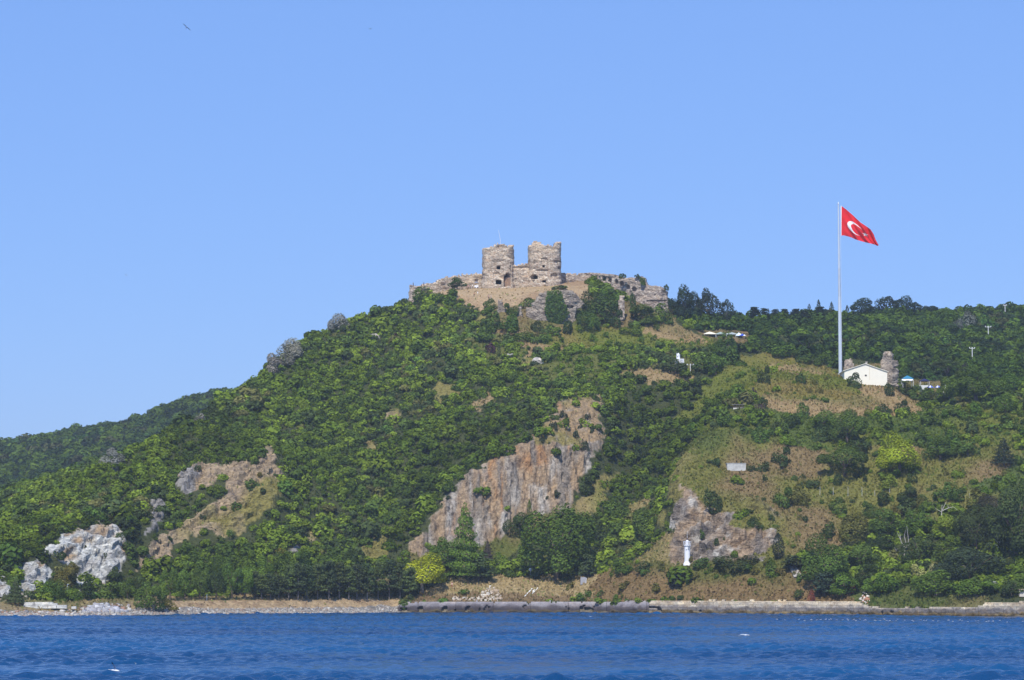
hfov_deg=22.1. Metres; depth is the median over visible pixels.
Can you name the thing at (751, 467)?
shrub
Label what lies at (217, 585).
broadleaf tree
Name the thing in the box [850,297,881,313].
broadleaf tree
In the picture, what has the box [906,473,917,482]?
shrub
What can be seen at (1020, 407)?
shrub
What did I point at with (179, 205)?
sky
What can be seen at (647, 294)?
rampart wall
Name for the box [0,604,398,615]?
beach stones
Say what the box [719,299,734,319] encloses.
broadleaf tree
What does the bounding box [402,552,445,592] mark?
broadleaf tree
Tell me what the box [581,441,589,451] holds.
shrub
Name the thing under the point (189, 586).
broadleaf tree
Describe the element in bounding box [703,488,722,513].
shrub
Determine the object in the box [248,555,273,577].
shrub
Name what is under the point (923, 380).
canopy
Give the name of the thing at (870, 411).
shrub
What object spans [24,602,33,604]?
stone block
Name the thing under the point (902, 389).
shrub
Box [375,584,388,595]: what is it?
shrub
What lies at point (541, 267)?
castle
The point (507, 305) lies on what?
shrub
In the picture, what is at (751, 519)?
shrub
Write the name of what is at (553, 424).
shrub
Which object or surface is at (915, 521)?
broadleaf tree
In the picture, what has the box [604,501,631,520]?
shrub
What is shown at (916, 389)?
shrub
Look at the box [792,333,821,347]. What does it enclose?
umbrella pine
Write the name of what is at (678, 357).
white beacon
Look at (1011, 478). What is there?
broadleaf tree
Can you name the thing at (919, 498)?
shrub
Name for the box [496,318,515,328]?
shrub
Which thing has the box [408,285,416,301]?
stone bastion
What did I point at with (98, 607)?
rubble heap
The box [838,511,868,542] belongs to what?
shrub
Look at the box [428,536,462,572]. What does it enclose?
broadleaf tree
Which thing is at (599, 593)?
shrub
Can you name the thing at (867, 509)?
shrub
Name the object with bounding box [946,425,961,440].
shrub
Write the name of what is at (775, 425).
shrub
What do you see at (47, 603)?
stone block
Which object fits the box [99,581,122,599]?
shrub
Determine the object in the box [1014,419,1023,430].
shrub
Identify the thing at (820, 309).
pine tree
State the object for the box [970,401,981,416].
shrub
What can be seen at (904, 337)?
ridge woodland
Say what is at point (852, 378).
shrub
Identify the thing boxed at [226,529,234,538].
shrub
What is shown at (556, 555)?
broadleaf tree
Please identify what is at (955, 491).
shrub
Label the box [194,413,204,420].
silver tree
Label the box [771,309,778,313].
pine tree
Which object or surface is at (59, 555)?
shrub
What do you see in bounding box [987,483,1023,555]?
broadleaf tree
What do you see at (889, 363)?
ruined tower
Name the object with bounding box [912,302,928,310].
broadleaf tree
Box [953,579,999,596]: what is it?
broadleaf tree
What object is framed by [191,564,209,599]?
broadleaf tree
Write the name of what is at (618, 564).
shrub
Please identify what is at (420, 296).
shrub
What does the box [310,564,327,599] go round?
pine tree
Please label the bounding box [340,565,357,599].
pine tree
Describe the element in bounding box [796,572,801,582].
shrub
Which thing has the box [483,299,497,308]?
shrub
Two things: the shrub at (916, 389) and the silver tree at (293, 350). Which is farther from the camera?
the silver tree at (293, 350)
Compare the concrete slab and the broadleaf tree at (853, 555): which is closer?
the broadleaf tree at (853, 555)
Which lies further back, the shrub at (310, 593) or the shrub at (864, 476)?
the shrub at (864, 476)
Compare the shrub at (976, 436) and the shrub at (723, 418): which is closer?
the shrub at (976, 436)
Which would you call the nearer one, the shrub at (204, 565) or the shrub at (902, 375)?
the shrub at (204, 565)
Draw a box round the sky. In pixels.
[0,0,1023,438]
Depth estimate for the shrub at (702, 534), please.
765.71 m
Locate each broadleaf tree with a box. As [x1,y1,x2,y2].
[119,577,135,597]
[129,572,147,593]
[133,581,165,610]
[158,567,181,599]
[175,568,194,599]
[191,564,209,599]
[206,568,226,599]
[220,563,244,597]
[237,566,253,599]
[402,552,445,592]
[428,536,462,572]
[447,277,467,289]
[518,502,596,580]
[660,358,687,373]
[669,299,681,314]
[674,284,694,318]
[687,291,704,310]
[689,355,711,370]
[696,288,722,316]
[703,354,726,374]
[711,332,739,361]
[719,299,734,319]
[801,533,849,580]
[812,409,836,427]
[816,445,868,476]
[826,408,868,443]
[828,572,859,595]
[842,543,879,565]
[847,439,871,451]
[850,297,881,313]
[853,562,879,584]
[861,573,901,592]
[865,533,898,551]
[868,508,905,534]
[874,296,898,309]
[875,430,921,475]
[892,295,916,311]
[898,508,937,534]
[898,536,941,560]
[911,569,957,595]
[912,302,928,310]
[920,435,957,459]
[927,513,958,535]
[930,535,963,559]
[930,546,1005,578]
[936,376,964,398]
[944,366,1008,400]
[952,503,997,548]
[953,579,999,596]
[956,438,980,455]
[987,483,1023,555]
[992,392,1017,410]
[998,472,1023,496]
[1000,580,1023,595]
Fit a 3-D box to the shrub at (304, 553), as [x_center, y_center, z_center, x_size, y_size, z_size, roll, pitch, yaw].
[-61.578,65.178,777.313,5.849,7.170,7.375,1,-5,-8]
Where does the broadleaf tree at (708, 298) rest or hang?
on the hillside
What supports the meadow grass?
on the hillside
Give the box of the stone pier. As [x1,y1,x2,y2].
[618,296,624,320]
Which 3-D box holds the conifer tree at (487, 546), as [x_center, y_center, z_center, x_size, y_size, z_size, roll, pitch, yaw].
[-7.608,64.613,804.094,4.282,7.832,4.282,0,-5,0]
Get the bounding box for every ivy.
[544,290,569,323]
[639,277,645,284]
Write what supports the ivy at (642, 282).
attached to the rampart wall at (647, 294)
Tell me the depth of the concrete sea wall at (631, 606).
764.76 m
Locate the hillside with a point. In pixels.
(534, 471)
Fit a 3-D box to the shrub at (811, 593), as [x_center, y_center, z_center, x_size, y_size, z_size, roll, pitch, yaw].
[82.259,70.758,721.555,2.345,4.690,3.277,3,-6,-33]
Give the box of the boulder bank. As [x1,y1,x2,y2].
[0,603,131,615]
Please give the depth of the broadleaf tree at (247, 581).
738.71 m
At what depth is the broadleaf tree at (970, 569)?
712.75 m
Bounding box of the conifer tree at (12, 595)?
[4,577,26,603]
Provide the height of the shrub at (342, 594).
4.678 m
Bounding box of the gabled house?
[839,362,887,385]
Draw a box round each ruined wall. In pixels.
[497,300,506,312]
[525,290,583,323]
[844,358,853,369]
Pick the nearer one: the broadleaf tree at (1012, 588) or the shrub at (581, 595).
the broadleaf tree at (1012, 588)
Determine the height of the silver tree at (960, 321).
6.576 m
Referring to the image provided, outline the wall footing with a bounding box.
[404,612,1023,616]
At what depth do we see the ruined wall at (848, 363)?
902.12 m
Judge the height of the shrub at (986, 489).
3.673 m
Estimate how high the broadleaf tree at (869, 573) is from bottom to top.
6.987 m
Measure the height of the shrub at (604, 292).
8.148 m
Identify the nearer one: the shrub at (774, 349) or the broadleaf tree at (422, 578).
the broadleaf tree at (422, 578)
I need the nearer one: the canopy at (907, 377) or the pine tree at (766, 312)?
the canopy at (907, 377)
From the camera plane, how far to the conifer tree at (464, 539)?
791.07 m
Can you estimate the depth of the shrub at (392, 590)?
779.42 m
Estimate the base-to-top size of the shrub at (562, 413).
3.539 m
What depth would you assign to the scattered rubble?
713.81 m
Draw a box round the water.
[0,611,1023,679]
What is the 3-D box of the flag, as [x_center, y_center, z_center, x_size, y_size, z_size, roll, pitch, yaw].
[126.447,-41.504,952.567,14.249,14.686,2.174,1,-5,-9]
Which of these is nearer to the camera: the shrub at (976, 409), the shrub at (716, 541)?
the shrub at (716, 541)
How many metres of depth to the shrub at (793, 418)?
835.01 m
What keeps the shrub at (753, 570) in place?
on the hillside
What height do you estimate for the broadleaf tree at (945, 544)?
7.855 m
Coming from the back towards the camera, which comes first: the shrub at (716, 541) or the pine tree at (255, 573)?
the shrub at (716, 541)
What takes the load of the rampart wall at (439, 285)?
on the hillside
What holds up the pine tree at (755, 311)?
on the hillside
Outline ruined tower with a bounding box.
[880,351,898,386]
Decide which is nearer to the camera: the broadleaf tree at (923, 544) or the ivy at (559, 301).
the broadleaf tree at (923, 544)
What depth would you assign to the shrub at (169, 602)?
709.98 m
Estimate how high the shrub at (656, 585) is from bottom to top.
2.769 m
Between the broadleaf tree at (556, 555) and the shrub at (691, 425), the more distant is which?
the shrub at (691, 425)
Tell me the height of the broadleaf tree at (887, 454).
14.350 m
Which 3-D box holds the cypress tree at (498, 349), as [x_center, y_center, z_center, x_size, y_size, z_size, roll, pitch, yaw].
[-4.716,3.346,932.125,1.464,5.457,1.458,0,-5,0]
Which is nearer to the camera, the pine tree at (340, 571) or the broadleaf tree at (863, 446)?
the pine tree at (340, 571)
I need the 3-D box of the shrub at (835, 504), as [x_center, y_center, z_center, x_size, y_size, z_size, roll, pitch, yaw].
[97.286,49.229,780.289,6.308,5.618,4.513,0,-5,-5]
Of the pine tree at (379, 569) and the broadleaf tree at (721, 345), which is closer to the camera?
the pine tree at (379, 569)
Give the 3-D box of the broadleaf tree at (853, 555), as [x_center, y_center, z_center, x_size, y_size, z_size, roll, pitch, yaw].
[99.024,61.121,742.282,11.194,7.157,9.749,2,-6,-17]
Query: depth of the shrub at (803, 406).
845.59 m
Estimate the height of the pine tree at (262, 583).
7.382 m
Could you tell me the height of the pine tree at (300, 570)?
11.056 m
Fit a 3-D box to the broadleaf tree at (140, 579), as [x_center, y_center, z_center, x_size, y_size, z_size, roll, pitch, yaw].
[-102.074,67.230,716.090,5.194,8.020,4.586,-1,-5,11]
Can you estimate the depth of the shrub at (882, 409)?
846.61 m
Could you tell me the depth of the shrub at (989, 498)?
766.58 m
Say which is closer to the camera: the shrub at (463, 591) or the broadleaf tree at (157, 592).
the broadleaf tree at (157, 592)
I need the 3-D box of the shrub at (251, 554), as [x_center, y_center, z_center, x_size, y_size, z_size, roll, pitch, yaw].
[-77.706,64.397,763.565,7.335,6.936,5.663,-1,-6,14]
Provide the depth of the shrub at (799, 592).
725.05 m
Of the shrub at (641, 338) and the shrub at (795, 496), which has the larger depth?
the shrub at (641, 338)
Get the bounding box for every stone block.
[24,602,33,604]
[43,602,52,604]
[57,605,66,607]
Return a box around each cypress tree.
[497,342,500,356]
[527,499,531,522]
[771,533,784,559]
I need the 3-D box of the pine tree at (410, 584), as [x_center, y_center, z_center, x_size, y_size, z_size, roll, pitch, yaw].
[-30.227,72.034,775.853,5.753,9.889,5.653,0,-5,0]
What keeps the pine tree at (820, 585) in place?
on the hillside
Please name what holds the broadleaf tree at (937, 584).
on the hillside
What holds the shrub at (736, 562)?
on the hillside
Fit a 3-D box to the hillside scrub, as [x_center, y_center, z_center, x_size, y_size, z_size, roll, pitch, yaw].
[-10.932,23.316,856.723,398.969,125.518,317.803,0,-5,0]
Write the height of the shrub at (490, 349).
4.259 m
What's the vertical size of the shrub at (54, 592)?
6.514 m
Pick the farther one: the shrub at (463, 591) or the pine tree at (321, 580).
the shrub at (463, 591)
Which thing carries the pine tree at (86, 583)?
on the hillside
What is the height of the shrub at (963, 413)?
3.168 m
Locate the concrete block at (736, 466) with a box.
[726,463,745,470]
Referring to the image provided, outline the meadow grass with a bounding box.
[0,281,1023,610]
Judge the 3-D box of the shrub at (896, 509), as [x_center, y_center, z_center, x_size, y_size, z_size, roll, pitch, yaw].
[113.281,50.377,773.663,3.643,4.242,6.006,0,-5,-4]
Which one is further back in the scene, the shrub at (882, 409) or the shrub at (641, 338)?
the shrub at (641, 338)
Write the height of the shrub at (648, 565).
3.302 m
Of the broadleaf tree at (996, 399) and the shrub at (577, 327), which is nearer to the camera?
the broadleaf tree at (996, 399)
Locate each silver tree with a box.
[98,447,124,470]
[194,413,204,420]
[265,353,284,373]
[276,337,302,364]
[327,313,349,330]
[953,318,963,327]
[962,310,976,325]
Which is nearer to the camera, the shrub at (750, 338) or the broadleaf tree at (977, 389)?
the broadleaf tree at (977, 389)
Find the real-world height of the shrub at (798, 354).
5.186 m
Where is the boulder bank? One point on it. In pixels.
(62, 610)
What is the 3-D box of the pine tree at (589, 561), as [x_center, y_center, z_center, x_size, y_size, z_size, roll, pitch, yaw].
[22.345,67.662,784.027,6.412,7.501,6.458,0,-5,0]
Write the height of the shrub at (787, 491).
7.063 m
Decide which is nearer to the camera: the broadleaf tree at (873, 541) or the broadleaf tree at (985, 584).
the broadleaf tree at (985, 584)
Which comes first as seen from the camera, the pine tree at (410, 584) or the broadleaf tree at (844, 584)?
the broadleaf tree at (844, 584)
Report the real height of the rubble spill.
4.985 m
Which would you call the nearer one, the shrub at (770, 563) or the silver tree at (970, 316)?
the shrub at (770, 563)
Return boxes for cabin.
[1018,589,1023,596]
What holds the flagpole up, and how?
on the hillside
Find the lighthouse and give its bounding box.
[683,538,690,565]
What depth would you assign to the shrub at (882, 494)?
782.06 m
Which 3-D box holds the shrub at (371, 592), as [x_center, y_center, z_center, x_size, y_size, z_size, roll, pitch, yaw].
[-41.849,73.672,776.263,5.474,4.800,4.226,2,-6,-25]
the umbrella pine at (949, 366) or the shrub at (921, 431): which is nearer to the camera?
the shrub at (921, 431)
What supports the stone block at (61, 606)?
on the boulder bank
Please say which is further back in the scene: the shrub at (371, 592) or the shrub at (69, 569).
the shrub at (371, 592)
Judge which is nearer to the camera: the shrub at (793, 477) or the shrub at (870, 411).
the shrub at (793, 477)
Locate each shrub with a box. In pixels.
[43,579,64,600]
[53,551,65,559]
[54,562,78,587]
[65,587,83,601]
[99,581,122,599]
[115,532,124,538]
[162,599,178,609]
[181,542,202,561]
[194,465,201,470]
[194,557,212,576]
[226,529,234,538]
[232,549,255,570]
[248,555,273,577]
[273,549,295,574]
[280,586,295,595]
[295,548,313,565]
[299,399,308,409]
[305,585,314,596]
[319,549,341,561]
[321,585,336,596]
[332,587,346,596]
[343,548,358,563]
[343,587,355,596]
[357,583,366,595]
[364,585,379,595]
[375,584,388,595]
[387,583,397,595]
[398,598,410,609]
[405,586,419,595]
[412,286,430,300]
[430,288,457,304]
[458,588,469,594]
[479,309,500,331]
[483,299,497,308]
[485,343,495,353]
[494,552,509,567]
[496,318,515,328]
[502,512,526,537]
[504,303,519,314]
[506,313,518,330]
[507,327,532,340]
[518,297,534,306]
[530,320,544,331]
[543,324,560,335]
[549,421,557,429]
[552,285,567,288]
[554,489,560,497]
[559,410,568,417]
[559,572,574,580]
[562,319,572,333]
[566,581,573,589]
[573,430,579,437]
[575,324,582,332]
[575,593,586,601]
[576,310,600,329]
[577,474,594,494]
[580,291,605,313]
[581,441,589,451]
[584,590,591,596]
[588,294,617,319]
[589,334,597,341]
[590,515,609,546]
[596,589,603,596]
[599,289,619,307]
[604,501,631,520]
[606,309,622,327]
[613,562,633,573]
[618,325,641,334]
[619,581,629,588]
[629,304,657,323]
[630,290,636,318]
[632,507,657,534]
[634,561,653,571]
[637,335,644,341]
[640,568,650,575]
[651,582,659,591]
[652,303,673,324]
[667,568,684,586]
[686,422,695,432]
[692,558,708,568]
[699,529,704,538]
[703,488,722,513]
[712,457,720,466]
[712,555,758,568]
[714,538,719,545]
[717,415,731,426]
[746,465,754,471]
[746,516,763,527]
[748,336,760,347]
[751,425,769,442]
[751,567,759,574]
[757,365,770,383]
[757,397,767,407]
[762,427,773,438]
[763,557,771,564]
[765,557,779,577]
[770,446,790,464]
[771,344,796,356]
[771,421,785,434]
[772,487,791,507]
[775,568,785,574]
[779,434,797,445]
[784,414,799,427]
[787,485,810,505]
[790,475,797,480]
[792,350,814,362]
[793,589,803,598]
[795,373,805,383]
[796,402,809,416]
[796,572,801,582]
[807,589,814,600]
[810,422,829,441]
[819,521,835,537]
[828,496,846,513]
[832,473,841,485]
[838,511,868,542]
[846,372,861,388]
[862,473,867,481]
[862,500,877,517]
[864,406,879,414]
[877,491,889,505]
[878,474,897,488]
[879,403,888,414]
[884,383,894,395]
[890,504,902,516]
[894,381,912,394]
[894,399,910,411]
[896,486,927,506]
[897,372,905,384]
[906,384,922,399]
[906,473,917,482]
[909,493,924,507]
[911,564,926,575]
[913,428,926,441]
[918,501,929,512]
[919,388,934,400]
[941,408,948,418]
[942,482,964,501]
[943,405,953,412]
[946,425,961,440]
[950,438,960,446]
[957,410,968,418]
[966,488,986,505]
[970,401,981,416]
[972,434,980,441]
[977,486,988,497]
[978,493,998,513]
[994,401,1003,413]
[1009,403,1022,413]
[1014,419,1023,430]
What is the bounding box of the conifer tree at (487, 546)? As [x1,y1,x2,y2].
[483,540,493,560]
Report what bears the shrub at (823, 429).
on the hillside
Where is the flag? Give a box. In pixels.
[841,206,877,245]
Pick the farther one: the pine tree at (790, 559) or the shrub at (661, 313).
the shrub at (661, 313)
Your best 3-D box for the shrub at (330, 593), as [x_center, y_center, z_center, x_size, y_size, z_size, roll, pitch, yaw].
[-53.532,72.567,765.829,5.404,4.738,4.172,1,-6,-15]
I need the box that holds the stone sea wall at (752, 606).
[649,599,1023,615]
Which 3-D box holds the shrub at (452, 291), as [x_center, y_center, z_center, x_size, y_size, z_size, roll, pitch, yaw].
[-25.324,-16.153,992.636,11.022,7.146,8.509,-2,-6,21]
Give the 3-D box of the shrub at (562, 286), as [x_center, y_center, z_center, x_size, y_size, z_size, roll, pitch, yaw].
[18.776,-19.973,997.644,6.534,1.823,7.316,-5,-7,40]
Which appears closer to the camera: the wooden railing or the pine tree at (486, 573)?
the pine tree at (486, 573)
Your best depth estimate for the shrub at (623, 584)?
762.69 m
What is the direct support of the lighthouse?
on the hillside
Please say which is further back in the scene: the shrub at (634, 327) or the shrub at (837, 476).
the shrub at (634, 327)
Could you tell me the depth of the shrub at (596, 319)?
963.91 m
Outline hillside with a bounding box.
[0,281,1023,615]
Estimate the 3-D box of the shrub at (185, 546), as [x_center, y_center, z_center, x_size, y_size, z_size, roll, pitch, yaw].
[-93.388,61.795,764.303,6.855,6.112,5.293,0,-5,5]
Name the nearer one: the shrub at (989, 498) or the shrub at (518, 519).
the shrub at (989, 498)
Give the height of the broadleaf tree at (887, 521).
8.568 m
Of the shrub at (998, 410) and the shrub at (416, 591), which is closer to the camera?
the shrub at (416, 591)
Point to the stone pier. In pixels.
(621, 303)
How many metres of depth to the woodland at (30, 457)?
1539.51 m
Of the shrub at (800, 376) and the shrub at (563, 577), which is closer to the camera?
the shrub at (563, 577)
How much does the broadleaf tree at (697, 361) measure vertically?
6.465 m
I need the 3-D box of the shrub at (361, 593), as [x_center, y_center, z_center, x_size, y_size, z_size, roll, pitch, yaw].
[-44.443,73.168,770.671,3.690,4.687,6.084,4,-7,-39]
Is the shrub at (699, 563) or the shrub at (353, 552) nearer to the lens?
the shrub at (699, 563)
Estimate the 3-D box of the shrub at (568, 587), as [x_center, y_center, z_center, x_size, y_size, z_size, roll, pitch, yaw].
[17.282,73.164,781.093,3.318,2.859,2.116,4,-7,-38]
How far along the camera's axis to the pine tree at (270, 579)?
745.34 m
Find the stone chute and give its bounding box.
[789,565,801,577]
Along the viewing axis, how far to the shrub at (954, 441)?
819.73 m
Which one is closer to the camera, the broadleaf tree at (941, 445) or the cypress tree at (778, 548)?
the cypress tree at (778, 548)
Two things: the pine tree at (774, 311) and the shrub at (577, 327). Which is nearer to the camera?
the shrub at (577, 327)
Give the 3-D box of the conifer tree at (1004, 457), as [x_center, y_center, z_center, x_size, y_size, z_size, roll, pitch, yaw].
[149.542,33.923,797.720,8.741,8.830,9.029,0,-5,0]
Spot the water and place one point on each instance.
(506, 645)
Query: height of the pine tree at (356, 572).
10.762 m
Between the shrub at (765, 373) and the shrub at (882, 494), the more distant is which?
the shrub at (765, 373)
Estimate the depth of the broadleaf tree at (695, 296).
1027.28 m
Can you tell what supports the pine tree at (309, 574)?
on the hillside
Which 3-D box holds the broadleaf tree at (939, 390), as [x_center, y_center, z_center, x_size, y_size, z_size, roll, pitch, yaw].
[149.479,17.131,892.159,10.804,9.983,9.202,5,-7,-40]
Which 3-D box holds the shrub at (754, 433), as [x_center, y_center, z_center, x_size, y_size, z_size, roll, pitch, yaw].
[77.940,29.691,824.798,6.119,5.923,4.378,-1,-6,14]
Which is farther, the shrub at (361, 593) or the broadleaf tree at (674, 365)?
the broadleaf tree at (674, 365)
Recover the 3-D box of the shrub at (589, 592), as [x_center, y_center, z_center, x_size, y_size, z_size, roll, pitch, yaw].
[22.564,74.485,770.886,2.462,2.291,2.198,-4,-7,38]
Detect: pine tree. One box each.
[82,575,95,600]
[247,571,261,598]
[251,574,269,597]
[264,573,279,598]
[269,575,287,597]
[281,564,296,598]
[290,562,308,599]
[300,565,316,598]
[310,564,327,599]
[321,560,337,598]
[330,562,349,598]
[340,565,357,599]
[349,564,367,598]
[358,562,375,599]
[371,560,385,599]
[380,559,398,599]
[390,563,407,598]
[401,567,418,593]
[460,552,496,580]
[576,554,596,577]
[748,307,760,317]
[760,308,771,316]
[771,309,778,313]
[780,309,789,315]
[782,555,803,568]
[789,309,800,315]
[799,310,809,316]
[811,306,827,314]
[812,571,832,595]
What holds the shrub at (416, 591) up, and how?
on the hillside
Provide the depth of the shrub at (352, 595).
766.01 m
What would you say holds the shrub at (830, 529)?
on the hillside
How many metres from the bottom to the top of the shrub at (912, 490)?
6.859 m
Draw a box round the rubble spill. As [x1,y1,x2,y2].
[452,585,502,600]
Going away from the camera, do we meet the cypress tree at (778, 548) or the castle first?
the cypress tree at (778, 548)
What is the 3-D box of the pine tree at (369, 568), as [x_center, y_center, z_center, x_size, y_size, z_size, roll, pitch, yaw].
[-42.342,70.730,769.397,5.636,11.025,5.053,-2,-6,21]
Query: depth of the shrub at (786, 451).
810.55 m
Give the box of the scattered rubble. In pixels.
[859,591,869,603]
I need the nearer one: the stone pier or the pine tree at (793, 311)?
the stone pier
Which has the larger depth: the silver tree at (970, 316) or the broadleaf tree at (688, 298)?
the silver tree at (970, 316)
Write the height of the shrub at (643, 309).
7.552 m
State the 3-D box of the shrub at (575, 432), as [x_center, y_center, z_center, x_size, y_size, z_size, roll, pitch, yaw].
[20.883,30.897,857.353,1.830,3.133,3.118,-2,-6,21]
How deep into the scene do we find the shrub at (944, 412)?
841.62 m
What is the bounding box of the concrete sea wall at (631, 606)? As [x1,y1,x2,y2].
[398,600,650,612]
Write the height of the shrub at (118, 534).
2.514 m
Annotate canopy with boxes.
[901,376,913,386]
[919,379,929,384]
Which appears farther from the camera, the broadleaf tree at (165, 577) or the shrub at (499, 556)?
the shrub at (499, 556)
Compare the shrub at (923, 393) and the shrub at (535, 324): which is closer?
the shrub at (923, 393)
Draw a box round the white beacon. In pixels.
[676,353,683,368]
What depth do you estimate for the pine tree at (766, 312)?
1042.52 m
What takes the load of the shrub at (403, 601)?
on the hillside
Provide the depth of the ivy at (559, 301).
966.63 m
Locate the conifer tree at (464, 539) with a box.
[443,502,487,576]
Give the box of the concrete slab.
[580,577,586,584]
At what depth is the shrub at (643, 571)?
763.26 m
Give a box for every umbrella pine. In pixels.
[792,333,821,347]
[934,359,959,375]
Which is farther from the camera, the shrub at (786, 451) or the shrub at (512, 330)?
the shrub at (512, 330)
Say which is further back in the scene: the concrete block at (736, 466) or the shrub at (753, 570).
the concrete block at (736, 466)
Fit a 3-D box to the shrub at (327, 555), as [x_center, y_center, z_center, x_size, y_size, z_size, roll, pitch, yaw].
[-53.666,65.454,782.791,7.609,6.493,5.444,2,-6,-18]
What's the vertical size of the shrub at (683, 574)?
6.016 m
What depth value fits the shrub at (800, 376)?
875.12 m
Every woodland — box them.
[0,299,407,490]
[668,298,1023,406]
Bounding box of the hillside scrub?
[0,275,1023,604]
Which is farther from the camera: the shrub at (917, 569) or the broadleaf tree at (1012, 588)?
the shrub at (917, 569)
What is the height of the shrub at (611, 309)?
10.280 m
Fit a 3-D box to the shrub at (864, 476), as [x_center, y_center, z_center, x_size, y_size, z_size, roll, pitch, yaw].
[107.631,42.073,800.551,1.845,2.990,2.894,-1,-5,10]
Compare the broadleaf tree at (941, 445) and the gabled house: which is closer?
the broadleaf tree at (941, 445)
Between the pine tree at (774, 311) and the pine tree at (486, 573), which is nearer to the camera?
the pine tree at (486, 573)
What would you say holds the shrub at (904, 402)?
on the hillside
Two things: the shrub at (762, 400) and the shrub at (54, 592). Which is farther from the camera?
the shrub at (762, 400)
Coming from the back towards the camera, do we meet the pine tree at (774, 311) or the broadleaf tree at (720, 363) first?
the pine tree at (774, 311)
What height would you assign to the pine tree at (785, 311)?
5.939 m
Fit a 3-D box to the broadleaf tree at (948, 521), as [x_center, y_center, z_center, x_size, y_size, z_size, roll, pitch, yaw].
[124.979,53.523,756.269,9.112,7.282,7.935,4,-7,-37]
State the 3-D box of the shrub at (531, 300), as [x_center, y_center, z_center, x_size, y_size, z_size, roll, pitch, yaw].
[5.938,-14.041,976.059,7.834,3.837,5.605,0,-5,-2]
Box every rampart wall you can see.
[416,273,482,295]
[561,272,667,312]
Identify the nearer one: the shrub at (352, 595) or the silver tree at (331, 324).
the shrub at (352, 595)
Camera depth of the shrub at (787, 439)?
821.59 m
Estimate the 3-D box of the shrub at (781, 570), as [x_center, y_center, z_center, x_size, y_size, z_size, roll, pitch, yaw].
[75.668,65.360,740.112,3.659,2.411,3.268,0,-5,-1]
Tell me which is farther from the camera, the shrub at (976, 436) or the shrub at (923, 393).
the shrub at (923, 393)
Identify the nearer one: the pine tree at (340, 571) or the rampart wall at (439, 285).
the pine tree at (340, 571)
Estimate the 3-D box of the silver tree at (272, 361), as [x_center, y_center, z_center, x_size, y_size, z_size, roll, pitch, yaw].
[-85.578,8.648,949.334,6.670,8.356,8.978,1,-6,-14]
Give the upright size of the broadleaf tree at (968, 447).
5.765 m
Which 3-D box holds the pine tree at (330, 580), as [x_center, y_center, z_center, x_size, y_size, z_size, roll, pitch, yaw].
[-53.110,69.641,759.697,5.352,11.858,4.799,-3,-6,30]
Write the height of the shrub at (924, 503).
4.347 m
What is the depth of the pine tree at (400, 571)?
776.69 m
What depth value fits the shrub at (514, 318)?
958.51 m
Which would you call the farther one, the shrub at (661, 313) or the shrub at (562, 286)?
the shrub at (562, 286)
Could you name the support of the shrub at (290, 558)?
on the hillside
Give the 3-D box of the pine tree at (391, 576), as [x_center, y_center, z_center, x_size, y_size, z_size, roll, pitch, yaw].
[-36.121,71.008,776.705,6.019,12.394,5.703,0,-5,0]
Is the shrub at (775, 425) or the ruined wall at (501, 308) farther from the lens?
the ruined wall at (501, 308)
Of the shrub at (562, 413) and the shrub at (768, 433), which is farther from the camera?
the shrub at (562, 413)
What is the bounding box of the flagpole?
[838,202,841,373]
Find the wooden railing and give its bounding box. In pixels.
[732,404,764,408]
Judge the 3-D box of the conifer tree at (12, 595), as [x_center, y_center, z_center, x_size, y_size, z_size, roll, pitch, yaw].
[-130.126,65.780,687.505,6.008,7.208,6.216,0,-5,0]
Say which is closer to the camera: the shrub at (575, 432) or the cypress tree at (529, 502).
the cypress tree at (529, 502)
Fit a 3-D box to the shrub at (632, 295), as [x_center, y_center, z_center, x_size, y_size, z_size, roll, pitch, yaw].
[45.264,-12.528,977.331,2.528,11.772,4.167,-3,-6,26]
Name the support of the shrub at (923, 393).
on the hillside
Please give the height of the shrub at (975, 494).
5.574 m
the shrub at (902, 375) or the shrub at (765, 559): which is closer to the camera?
the shrub at (765, 559)
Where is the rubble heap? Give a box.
[82,602,128,612]
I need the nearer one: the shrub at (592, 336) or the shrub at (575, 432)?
the shrub at (575, 432)
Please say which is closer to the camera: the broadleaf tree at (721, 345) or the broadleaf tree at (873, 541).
the broadleaf tree at (873, 541)
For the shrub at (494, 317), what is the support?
on the hillside
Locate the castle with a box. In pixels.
[481,230,561,287]
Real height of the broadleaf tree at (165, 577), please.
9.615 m
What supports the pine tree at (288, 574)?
on the hillside
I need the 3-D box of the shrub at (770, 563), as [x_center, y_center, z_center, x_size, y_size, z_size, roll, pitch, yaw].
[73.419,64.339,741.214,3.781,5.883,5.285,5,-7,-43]
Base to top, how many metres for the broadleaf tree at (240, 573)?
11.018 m
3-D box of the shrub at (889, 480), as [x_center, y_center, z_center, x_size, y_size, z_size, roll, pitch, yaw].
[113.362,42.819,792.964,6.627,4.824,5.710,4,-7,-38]
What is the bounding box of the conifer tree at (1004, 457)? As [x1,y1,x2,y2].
[990,438,1016,465]
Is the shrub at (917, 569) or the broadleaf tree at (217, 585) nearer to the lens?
the shrub at (917, 569)
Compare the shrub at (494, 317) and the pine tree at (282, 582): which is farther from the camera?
the shrub at (494, 317)
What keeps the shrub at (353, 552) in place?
on the hillside
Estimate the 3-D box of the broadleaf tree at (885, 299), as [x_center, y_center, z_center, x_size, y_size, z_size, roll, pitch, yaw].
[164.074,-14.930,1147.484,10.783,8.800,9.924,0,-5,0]

